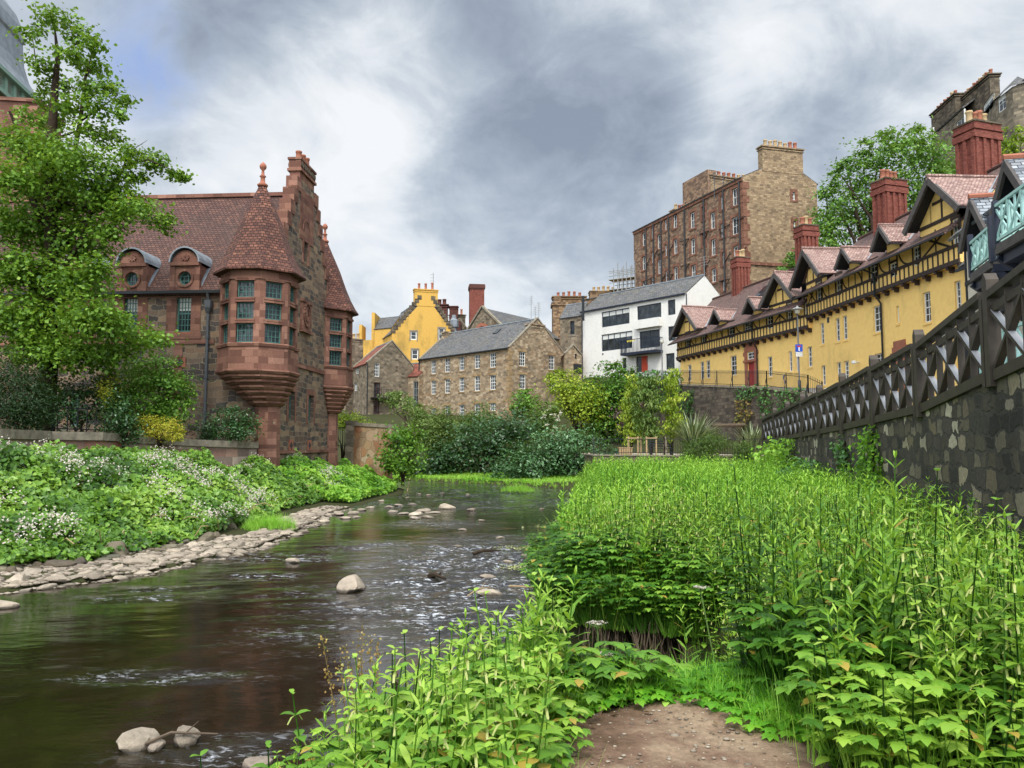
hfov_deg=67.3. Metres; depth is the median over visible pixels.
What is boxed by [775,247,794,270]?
hillside shrub
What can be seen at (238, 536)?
river stone
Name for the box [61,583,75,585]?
river stone
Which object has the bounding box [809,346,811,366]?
window
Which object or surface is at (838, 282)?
window
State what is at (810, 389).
street
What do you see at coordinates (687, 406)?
creeper
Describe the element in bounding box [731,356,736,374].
window
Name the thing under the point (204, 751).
nettle
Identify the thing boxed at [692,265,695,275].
window
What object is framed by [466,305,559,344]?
arched hall
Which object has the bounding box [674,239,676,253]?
window
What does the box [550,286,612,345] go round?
brown stone house
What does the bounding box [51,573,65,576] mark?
river stone
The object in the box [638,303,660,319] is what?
window
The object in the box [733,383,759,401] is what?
ivy
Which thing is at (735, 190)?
window
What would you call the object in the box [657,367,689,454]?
weeping tree
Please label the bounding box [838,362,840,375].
window
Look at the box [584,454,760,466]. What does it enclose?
garden wall
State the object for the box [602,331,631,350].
window
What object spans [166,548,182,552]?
river stone
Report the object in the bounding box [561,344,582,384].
pantile hut
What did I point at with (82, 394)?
shade shrub
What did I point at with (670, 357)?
window
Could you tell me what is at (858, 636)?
woundwort
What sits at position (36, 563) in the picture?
river stone
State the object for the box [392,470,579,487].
bank grass
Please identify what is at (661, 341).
street lamp
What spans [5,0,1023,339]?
sky
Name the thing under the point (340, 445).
iron gate
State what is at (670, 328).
window
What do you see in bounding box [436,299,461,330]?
building
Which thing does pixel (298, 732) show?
nettle
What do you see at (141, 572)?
river stone
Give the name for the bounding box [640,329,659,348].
window
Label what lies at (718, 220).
tenement block
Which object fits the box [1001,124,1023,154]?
hillside tree
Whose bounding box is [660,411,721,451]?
phormium
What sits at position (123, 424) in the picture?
dark shrub
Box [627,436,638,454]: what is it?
tree stake
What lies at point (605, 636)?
hanging roots
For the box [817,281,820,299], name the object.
window
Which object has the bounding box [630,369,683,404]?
ivy
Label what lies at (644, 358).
door
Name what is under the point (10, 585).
river stone
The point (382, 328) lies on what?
ochre wing
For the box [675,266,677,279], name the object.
window
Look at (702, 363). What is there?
window
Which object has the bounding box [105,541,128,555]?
river stone
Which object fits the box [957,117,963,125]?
window
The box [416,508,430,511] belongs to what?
river stone
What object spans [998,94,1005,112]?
window
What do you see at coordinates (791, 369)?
window
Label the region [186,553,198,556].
river stone
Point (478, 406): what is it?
window
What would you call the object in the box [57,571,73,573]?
river stone
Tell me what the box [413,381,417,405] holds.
glazed door
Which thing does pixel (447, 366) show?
window
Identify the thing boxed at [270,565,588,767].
nettle bed
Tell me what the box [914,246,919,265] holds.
window
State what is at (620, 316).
window
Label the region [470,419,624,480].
rhododendron
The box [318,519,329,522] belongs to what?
river stone
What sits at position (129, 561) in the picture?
river stone
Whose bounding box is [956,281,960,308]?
window
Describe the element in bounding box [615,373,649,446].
weeping tree
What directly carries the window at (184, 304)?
in the stone hall
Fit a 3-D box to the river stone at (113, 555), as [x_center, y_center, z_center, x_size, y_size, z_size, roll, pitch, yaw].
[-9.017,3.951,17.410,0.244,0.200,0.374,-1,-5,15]
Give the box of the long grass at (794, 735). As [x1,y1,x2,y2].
[534,584,1020,767]
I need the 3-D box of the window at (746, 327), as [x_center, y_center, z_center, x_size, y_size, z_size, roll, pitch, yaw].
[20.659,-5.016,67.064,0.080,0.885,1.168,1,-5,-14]
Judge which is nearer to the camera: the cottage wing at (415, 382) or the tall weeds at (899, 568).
the tall weeds at (899, 568)
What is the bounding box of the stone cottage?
[342,333,413,414]
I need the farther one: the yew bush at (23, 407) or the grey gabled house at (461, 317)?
the grey gabled house at (461, 317)
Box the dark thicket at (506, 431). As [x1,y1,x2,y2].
[417,403,553,475]
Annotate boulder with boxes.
[0,600,19,608]
[116,727,161,751]
[147,739,165,752]
[173,725,199,747]
[221,517,237,528]
[242,756,272,767]
[285,558,299,562]
[336,574,365,592]
[438,503,455,508]
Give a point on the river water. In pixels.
(229, 651)
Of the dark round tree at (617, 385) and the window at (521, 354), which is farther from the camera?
the window at (521, 354)
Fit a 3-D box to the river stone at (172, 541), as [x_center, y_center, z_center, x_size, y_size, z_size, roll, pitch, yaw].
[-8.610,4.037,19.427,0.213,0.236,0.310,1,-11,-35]
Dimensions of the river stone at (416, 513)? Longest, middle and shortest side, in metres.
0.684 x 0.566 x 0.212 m
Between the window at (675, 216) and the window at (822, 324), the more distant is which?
the window at (675, 216)
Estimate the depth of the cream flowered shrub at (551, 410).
65.64 m
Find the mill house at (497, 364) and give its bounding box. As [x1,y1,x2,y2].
[417,296,563,419]
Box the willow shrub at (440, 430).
[401,404,461,468]
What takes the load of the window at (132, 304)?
in the stone hall
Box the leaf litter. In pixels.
[571,694,823,767]
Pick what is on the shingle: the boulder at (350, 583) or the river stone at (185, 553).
the river stone at (185, 553)
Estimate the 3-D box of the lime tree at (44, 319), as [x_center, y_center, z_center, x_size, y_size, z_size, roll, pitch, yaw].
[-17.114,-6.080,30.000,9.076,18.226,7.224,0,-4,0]
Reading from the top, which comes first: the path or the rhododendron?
the rhododendron
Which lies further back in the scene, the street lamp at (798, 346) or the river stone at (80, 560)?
the street lamp at (798, 346)
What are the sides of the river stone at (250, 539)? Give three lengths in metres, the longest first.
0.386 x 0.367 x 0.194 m
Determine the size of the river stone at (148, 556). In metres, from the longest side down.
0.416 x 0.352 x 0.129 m
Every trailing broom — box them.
[674,428,740,461]
[728,439,761,459]
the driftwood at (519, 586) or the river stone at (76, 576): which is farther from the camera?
the river stone at (76, 576)
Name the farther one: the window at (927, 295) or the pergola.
the pergola
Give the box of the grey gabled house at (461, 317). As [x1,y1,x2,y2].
[448,309,466,329]
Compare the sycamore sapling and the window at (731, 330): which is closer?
the sycamore sapling
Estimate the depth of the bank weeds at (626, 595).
8.81 m
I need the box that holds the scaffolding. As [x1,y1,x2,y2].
[609,261,635,291]
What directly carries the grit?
on the path
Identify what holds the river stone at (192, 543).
on the shingle
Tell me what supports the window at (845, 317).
in the terrace house at (889, 283)
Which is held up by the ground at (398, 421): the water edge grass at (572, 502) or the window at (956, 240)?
the water edge grass at (572, 502)
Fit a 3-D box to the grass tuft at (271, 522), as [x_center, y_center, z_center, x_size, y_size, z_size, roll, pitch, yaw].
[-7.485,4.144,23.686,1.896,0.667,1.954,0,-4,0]
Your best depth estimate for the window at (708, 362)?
74.79 m
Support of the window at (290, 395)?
in the stone hall
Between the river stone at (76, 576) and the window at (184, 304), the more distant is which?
the window at (184, 304)
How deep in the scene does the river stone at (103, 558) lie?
17.00 m
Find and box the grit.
[562,700,829,767]
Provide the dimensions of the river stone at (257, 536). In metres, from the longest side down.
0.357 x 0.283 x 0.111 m
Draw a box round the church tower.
[0,0,63,197]
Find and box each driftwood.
[144,721,217,745]
[472,546,499,554]
[509,585,532,587]
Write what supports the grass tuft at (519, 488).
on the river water
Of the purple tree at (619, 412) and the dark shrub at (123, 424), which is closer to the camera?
the dark shrub at (123, 424)
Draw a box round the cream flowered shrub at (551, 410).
[515,398,569,449]
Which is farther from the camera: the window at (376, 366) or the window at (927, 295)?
the window at (376, 366)
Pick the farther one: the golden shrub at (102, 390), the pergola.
the pergola
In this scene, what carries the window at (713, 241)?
in the tenement block
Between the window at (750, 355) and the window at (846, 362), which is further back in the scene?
the window at (750, 355)
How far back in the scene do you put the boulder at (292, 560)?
17.65 m
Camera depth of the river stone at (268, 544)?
20.54 m
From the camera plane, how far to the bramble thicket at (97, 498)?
20.66 m
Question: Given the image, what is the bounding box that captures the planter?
[618,447,632,454]
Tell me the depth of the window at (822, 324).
57.36 m
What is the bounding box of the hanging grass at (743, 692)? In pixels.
[551,650,827,742]
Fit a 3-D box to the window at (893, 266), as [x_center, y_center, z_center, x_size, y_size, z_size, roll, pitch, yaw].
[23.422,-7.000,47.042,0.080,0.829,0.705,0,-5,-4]
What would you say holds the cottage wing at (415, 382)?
on the ground at (398, 421)
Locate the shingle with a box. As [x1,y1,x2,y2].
[0,505,353,593]
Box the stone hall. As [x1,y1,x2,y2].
[0,150,358,469]
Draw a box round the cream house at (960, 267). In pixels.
[955,261,1022,378]
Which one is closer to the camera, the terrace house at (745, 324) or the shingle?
the shingle
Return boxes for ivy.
[338,409,375,458]
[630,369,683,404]
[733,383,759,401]
[754,385,772,417]
[773,387,805,410]
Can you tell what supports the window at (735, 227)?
in the tenement block
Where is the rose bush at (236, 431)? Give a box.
[185,402,273,445]
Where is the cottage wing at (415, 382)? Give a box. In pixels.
[407,362,422,413]
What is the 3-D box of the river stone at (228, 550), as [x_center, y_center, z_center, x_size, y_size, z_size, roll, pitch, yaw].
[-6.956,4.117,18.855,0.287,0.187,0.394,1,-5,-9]
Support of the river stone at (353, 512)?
in the river water
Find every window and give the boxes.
[126,298,137,328]
[174,298,191,333]
[289,395,290,418]
[308,396,309,421]
[374,363,378,376]
[411,331,416,339]
[412,350,417,358]
[432,360,435,373]
[432,381,435,393]
[439,328,443,338]
[445,358,449,371]
[445,379,449,392]
[460,357,463,370]
[460,377,463,391]
[460,405,463,414]
[475,355,479,368]
[475,376,479,390]
[475,404,479,414]
[490,352,495,367]
[490,375,495,389]
[490,403,495,410]
[519,351,524,365]
[520,374,524,388]
[549,355,553,369]
[571,321,574,333]
[602,308,629,326]
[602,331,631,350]
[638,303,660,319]
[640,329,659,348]
[666,353,674,369]
[668,299,674,314]
[669,326,675,340]
[674,214,676,227]
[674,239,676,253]
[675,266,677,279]
[691,212,694,227]
[692,238,694,253]
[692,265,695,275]
[701,362,703,378]
[707,360,709,377]
[711,212,714,228]
[712,239,715,255]
[713,268,715,281]
[729,327,733,337]
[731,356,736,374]
[733,188,737,205]
[733,217,737,234]
[745,322,751,330]
[748,352,753,359]
[768,316,771,328]
[769,356,772,376]
[788,303,791,318]
[790,351,792,371]
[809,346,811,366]
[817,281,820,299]
[821,323,823,343]
[823,365,825,384]
[836,318,839,340]
[837,273,841,295]
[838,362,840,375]
[844,316,847,339]
[845,361,848,378]
[871,264,876,283]
[874,305,880,332]
[876,353,881,361]
[891,262,896,275]
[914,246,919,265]
[924,292,930,321]
[953,218,958,243]
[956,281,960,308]
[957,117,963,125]
[984,92,994,113]
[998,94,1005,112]
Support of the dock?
on the ground at (398, 421)
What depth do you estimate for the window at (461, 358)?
94.93 m
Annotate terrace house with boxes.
[668,216,819,387]
[788,110,1023,404]
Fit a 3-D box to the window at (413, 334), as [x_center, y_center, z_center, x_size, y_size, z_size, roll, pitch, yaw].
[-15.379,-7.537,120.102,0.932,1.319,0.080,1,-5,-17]
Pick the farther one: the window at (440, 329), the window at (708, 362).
the window at (440, 329)
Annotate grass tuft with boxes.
[238,511,296,530]
[499,482,534,492]
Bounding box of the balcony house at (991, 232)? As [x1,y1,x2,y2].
[947,153,1023,373]
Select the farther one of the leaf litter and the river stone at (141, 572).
the river stone at (141, 572)
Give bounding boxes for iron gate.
[338,427,345,447]
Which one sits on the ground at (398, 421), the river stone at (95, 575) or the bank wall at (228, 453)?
the bank wall at (228, 453)
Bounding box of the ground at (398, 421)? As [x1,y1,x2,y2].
[0,377,1018,767]
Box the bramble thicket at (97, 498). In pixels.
[0,439,344,565]
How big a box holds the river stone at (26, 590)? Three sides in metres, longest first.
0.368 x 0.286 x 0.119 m
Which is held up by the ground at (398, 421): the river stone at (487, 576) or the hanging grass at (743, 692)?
the hanging grass at (743, 692)
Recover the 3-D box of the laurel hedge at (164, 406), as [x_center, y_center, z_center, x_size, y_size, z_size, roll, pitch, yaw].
[-15.484,0.809,31.930,5.182,4.635,4.094,0,-4,0]
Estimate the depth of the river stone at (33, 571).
15.49 m
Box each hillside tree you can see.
[794,116,955,246]
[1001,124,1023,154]
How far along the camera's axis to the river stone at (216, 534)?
21.24 m
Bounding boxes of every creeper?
[679,390,694,423]
[733,398,752,427]
[740,436,795,469]
[829,434,852,480]
[840,424,888,496]
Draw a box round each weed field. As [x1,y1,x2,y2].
[535,456,966,548]
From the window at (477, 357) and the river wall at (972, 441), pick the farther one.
the window at (477, 357)
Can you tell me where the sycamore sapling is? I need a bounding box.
[367,421,429,485]
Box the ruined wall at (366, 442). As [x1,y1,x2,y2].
[352,423,392,478]
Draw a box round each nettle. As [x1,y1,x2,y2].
[190,749,208,767]
[252,740,286,767]
[280,689,318,767]
[967,499,977,566]
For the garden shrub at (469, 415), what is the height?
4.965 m
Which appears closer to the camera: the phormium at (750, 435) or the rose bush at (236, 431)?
the rose bush at (236, 431)
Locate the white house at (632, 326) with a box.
[580,256,719,383]
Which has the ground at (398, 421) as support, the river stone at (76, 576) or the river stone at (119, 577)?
the river stone at (119, 577)
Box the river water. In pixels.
[0,480,572,767]
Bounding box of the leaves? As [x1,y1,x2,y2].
[296,641,695,767]
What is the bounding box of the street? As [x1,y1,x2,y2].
[696,384,912,432]
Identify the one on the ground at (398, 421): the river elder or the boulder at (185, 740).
the river elder
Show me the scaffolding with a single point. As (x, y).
(623, 279)
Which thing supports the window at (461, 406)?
in the mill house at (497, 364)
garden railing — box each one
[51,404,110,432]
[593,436,762,454]
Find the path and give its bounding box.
[555,693,839,767]
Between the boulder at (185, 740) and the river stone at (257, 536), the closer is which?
the boulder at (185, 740)
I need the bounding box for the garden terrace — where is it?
[574,453,763,460]
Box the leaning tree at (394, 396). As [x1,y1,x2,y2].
[378,390,422,429]
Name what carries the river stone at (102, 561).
on the shingle
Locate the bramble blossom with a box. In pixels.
[0,434,346,545]
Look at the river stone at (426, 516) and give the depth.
28.38 m
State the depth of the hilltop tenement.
106.17 m
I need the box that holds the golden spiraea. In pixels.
[128,412,186,446]
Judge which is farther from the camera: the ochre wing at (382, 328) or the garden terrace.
the ochre wing at (382, 328)
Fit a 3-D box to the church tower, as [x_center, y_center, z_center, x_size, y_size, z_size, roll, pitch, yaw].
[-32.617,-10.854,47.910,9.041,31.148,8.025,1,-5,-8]
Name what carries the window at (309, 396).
in the stone hall
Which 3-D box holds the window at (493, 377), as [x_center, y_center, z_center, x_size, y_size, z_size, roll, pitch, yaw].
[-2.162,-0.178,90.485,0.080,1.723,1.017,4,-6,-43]
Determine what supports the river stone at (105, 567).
on the shingle
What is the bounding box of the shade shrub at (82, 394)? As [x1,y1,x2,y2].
[23,365,128,431]
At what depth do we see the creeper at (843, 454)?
19.78 m
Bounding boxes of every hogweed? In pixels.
[586,620,608,649]
[694,585,721,661]
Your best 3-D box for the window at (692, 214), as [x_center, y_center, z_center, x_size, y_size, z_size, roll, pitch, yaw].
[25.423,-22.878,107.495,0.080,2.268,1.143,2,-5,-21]
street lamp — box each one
[660,338,663,385]
[791,306,802,391]
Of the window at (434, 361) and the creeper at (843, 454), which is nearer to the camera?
the creeper at (843, 454)
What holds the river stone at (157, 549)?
on the shingle
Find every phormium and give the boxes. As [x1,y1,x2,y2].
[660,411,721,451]
[733,421,761,452]
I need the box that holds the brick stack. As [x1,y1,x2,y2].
[468,284,484,323]
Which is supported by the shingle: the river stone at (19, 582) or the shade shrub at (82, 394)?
the river stone at (19, 582)
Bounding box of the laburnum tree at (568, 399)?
[534,367,619,444]
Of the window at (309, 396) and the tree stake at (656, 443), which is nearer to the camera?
the window at (309, 396)
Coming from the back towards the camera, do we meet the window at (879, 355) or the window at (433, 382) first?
the window at (433, 382)
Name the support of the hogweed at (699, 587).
on the ground at (398, 421)
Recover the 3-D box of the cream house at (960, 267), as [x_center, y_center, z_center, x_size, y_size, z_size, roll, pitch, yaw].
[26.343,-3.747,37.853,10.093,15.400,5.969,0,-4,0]
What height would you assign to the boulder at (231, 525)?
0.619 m
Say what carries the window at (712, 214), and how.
in the tenement block
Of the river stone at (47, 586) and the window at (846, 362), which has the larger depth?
the window at (846, 362)
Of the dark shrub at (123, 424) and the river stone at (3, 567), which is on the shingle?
the river stone at (3, 567)
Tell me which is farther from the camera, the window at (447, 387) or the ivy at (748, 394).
the window at (447, 387)
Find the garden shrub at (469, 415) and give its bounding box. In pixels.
[450,400,521,440]
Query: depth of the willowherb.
6.26 m
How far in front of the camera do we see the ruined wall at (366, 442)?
47.52 m
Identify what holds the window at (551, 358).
in the mill house at (497, 364)
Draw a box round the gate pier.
[345,421,357,463]
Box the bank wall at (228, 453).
[0,429,258,475]
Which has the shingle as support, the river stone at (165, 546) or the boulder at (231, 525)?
the river stone at (165, 546)
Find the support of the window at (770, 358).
in the terrace house at (745, 324)
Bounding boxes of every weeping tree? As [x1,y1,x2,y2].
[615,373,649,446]
[626,373,668,454]
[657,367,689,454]
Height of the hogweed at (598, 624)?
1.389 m
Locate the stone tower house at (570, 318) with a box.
[559,302,587,352]
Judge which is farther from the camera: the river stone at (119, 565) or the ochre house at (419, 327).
the ochre house at (419, 327)
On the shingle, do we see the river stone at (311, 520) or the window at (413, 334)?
the river stone at (311, 520)
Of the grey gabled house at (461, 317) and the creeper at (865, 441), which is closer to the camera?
the creeper at (865, 441)
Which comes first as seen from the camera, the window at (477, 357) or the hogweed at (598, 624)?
the hogweed at (598, 624)
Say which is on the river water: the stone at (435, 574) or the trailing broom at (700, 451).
the stone at (435, 574)
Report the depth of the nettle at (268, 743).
3.19 m
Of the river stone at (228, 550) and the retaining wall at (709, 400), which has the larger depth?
the retaining wall at (709, 400)
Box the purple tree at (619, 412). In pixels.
[606,398,647,437]
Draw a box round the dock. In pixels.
[318,623,381,740]
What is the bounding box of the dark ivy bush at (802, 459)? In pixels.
[776,452,832,482]
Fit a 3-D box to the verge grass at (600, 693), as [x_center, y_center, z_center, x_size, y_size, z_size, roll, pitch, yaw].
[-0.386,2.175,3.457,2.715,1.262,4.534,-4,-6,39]
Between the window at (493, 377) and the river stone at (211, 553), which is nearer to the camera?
the river stone at (211, 553)
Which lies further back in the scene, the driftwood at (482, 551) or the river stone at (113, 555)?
the driftwood at (482, 551)
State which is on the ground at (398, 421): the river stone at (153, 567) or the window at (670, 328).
the river stone at (153, 567)
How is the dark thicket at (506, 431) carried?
on the ground at (398, 421)
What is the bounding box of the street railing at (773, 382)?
[643,370,822,396]
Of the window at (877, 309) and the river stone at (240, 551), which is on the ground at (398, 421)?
the river stone at (240, 551)
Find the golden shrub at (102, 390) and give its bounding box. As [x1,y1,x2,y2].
[89,372,125,432]
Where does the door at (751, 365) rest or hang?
in the terrace house at (745, 324)
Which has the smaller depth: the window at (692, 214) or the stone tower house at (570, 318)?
the stone tower house at (570, 318)
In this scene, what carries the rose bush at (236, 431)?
on the ground at (398, 421)
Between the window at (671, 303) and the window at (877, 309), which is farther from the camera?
the window at (671, 303)
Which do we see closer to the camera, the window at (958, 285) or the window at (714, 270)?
the window at (958, 285)
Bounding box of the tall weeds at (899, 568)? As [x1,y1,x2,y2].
[565,450,1023,767]
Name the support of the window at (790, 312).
in the terrace house at (745, 324)
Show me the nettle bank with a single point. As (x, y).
(358, 482)
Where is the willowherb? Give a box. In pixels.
[674,604,700,664]
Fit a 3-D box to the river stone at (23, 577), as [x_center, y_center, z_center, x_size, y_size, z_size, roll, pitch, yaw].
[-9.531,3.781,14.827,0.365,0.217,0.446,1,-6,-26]
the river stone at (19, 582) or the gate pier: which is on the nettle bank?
the gate pier
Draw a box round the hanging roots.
[578,606,688,665]
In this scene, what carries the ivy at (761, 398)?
attached to the retaining wall at (709, 400)
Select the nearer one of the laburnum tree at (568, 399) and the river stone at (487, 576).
the river stone at (487, 576)
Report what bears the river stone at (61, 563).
on the shingle
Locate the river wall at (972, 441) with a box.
[764,369,1023,559]
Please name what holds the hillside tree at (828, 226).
on the ground at (398, 421)
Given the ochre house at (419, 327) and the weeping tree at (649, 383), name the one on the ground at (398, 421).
the ochre house at (419, 327)
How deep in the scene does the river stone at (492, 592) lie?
13.84 m
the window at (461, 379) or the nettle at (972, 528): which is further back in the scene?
the window at (461, 379)
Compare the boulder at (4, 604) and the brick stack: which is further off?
the brick stack
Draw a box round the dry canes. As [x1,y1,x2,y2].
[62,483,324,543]
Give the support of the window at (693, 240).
in the tenement block
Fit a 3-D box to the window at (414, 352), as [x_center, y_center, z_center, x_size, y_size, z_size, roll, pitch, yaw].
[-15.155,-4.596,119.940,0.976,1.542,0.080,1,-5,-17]
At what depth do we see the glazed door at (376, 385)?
97.52 m
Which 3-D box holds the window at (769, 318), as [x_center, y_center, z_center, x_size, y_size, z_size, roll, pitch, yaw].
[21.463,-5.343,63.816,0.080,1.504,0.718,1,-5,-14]
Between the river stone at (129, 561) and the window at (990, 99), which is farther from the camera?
the window at (990, 99)
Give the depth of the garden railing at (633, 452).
45.60 m
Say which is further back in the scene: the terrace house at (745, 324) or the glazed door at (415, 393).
the glazed door at (415, 393)
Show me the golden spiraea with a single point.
(174, 429)
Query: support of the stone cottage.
on the ground at (398, 421)
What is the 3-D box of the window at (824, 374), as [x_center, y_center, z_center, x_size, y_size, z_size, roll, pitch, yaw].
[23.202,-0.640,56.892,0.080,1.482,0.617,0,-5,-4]
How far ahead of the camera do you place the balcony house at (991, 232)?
26.63 m
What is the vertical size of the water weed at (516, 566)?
0.139 m
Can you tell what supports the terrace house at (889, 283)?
on the ground at (398, 421)
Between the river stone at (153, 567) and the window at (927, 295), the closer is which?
the river stone at (153, 567)
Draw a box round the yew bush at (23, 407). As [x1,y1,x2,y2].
[0,335,80,430]
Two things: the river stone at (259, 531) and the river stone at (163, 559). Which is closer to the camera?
the river stone at (163, 559)
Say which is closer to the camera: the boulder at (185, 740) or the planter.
the boulder at (185, 740)
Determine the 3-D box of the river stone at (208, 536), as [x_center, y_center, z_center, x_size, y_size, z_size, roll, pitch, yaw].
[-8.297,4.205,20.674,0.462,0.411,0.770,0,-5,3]
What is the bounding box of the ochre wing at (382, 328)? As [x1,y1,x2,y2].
[359,312,400,356]
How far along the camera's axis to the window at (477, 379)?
92.59 m
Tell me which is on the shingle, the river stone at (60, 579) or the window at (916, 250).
the river stone at (60, 579)
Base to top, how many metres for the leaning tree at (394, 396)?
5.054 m
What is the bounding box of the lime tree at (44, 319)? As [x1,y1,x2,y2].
[0,0,197,430]
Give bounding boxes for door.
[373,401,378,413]
[374,382,379,396]
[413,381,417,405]
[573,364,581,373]
[642,356,647,371]
[749,362,754,385]
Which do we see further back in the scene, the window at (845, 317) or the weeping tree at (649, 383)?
the window at (845, 317)
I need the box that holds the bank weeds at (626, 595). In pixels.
[513,506,840,638]
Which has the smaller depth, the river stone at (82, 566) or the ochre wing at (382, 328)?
the river stone at (82, 566)
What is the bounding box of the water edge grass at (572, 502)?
[539,467,594,624]
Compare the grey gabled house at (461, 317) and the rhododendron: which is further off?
the grey gabled house at (461, 317)
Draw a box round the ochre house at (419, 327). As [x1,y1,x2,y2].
[382,282,455,362]
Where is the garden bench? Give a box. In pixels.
[648,441,672,454]
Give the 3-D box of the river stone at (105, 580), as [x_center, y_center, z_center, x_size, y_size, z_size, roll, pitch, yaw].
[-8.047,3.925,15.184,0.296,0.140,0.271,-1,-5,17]
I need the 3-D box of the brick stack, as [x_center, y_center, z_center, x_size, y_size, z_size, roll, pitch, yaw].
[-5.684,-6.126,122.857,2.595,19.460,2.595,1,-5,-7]
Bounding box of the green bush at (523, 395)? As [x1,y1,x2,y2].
[503,384,542,423]
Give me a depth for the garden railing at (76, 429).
28.20 m
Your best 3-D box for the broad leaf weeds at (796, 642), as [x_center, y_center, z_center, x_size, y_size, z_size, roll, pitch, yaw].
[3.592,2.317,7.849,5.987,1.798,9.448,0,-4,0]
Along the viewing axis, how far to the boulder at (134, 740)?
6.83 m
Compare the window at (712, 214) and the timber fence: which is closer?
the timber fence
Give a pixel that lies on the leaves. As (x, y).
(587, 668)
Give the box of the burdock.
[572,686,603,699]
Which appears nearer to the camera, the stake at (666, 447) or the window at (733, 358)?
the stake at (666, 447)
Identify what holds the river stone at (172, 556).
on the shingle
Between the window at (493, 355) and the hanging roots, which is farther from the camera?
the window at (493, 355)
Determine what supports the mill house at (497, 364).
on the ground at (398, 421)
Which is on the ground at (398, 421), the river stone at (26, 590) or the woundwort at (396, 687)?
the woundwort at (396, 687)
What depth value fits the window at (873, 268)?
49.34 m
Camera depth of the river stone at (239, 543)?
19.77 m
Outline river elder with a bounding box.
[410,435,466,475]
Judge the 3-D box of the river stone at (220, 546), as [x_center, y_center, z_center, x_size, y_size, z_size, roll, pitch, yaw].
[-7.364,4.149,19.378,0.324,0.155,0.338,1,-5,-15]
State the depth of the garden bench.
50.02 m
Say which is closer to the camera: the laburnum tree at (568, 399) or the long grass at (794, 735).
the long grass at (794, 735)
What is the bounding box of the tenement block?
[632,139,817,294]
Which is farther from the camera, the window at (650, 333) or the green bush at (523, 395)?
the window at (650, 333)
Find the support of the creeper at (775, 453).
attached to the river wall at (972, 441)
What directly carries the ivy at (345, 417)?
on the ground at (398, 421)
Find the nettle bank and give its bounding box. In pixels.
[246,454,397,501]
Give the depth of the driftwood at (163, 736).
6.88 m
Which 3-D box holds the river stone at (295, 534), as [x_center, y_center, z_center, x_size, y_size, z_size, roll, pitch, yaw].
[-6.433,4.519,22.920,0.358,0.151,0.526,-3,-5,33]
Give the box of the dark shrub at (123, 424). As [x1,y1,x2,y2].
[92,383,153,449]
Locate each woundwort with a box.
[378,668,398,754]
[857,632,862,675]
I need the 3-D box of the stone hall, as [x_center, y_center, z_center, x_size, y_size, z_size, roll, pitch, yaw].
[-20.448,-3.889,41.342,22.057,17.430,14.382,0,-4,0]
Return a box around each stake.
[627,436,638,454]
[646,436,656,454]
[662,437,668,454]
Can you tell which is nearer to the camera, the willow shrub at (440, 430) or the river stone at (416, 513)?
the river stone at (416, 513)
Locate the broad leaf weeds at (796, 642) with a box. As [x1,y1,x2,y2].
[559,521,1023,767]
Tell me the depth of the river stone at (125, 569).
16.04 m
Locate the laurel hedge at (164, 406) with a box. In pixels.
[81,350,211,436]
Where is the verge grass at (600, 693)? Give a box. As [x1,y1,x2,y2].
[371,641,665,766]
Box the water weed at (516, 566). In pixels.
[482,521,558,570]
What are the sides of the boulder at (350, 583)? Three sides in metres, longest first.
0.553 x 0.474 x 0.421 m
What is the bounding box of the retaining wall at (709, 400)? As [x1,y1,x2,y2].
[578,384,811,439]
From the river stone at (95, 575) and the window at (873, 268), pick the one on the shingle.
the river stone at (95, 575)
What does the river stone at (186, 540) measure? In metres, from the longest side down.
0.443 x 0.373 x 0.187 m
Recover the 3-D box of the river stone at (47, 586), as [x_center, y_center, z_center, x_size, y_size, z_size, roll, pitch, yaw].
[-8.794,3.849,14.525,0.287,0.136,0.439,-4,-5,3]
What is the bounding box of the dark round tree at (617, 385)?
[567,358,644,443]
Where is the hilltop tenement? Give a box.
[929,69,1023,168]
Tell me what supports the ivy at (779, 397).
attached to the retaining wall at (709, 400)
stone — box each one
[0,563,6,571]
[4,584,17,587]
[5,566,17,571]
[9,574,29,580]
[9,580,27,584]
[19,588,32,591]
[21,568,43,573]
[31,561,42,566]
[36,583,57,589]
[44,559,76,566]
[45,576,68,582]
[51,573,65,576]
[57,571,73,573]
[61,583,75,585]
[67,574,84,579]
[73,564,91,567]
[74,557,87,563]
[84,570,105,580]
[96,579,112,582]
[97,557,111,560]
[99,560,113,562]
[99,566,110,569]
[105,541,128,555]
[105,554,120,557]
[111,564,123,567]
[112,575,128,579]
[114,567,133,570]
[120,558,152,564]
[133,570,152,575]
[142,554,160,558]
[146,566,158,569]
[154,547,167,551]
[156,557,167,561]
[161,544,179,548]
[164,554,184,559]
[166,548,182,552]
[167,539,175,543]
[175,552,190,555]
[176,539,189,543]
[186,541,200,545]
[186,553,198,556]
[195,532,214,540]
[199,552,214,555]
[213,532,220,537]
[213,545,226,548]
[216,553,231,557]
[222,548,233,553]
[228,541,244,546]
[233,535,246,538]
[234,549,247,552]
[245,538,258,541]
[248,530,270,532]
[252,535,264,537]
[262,542,274,545]
[279,531,289,535]
[289,533,304,535]
[300,512,313,514]
[304,519,316,522]
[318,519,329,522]
[347,511,358,514]
[409,511,422,515]
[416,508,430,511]
[421,515,434,517]
[427,571,445,579]
[475,589,502,595]
[480,574,495,577]
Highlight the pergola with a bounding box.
[711,423,745,454]
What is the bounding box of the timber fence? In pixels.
[761,261,1023,443]
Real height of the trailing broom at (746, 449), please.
1.476 m

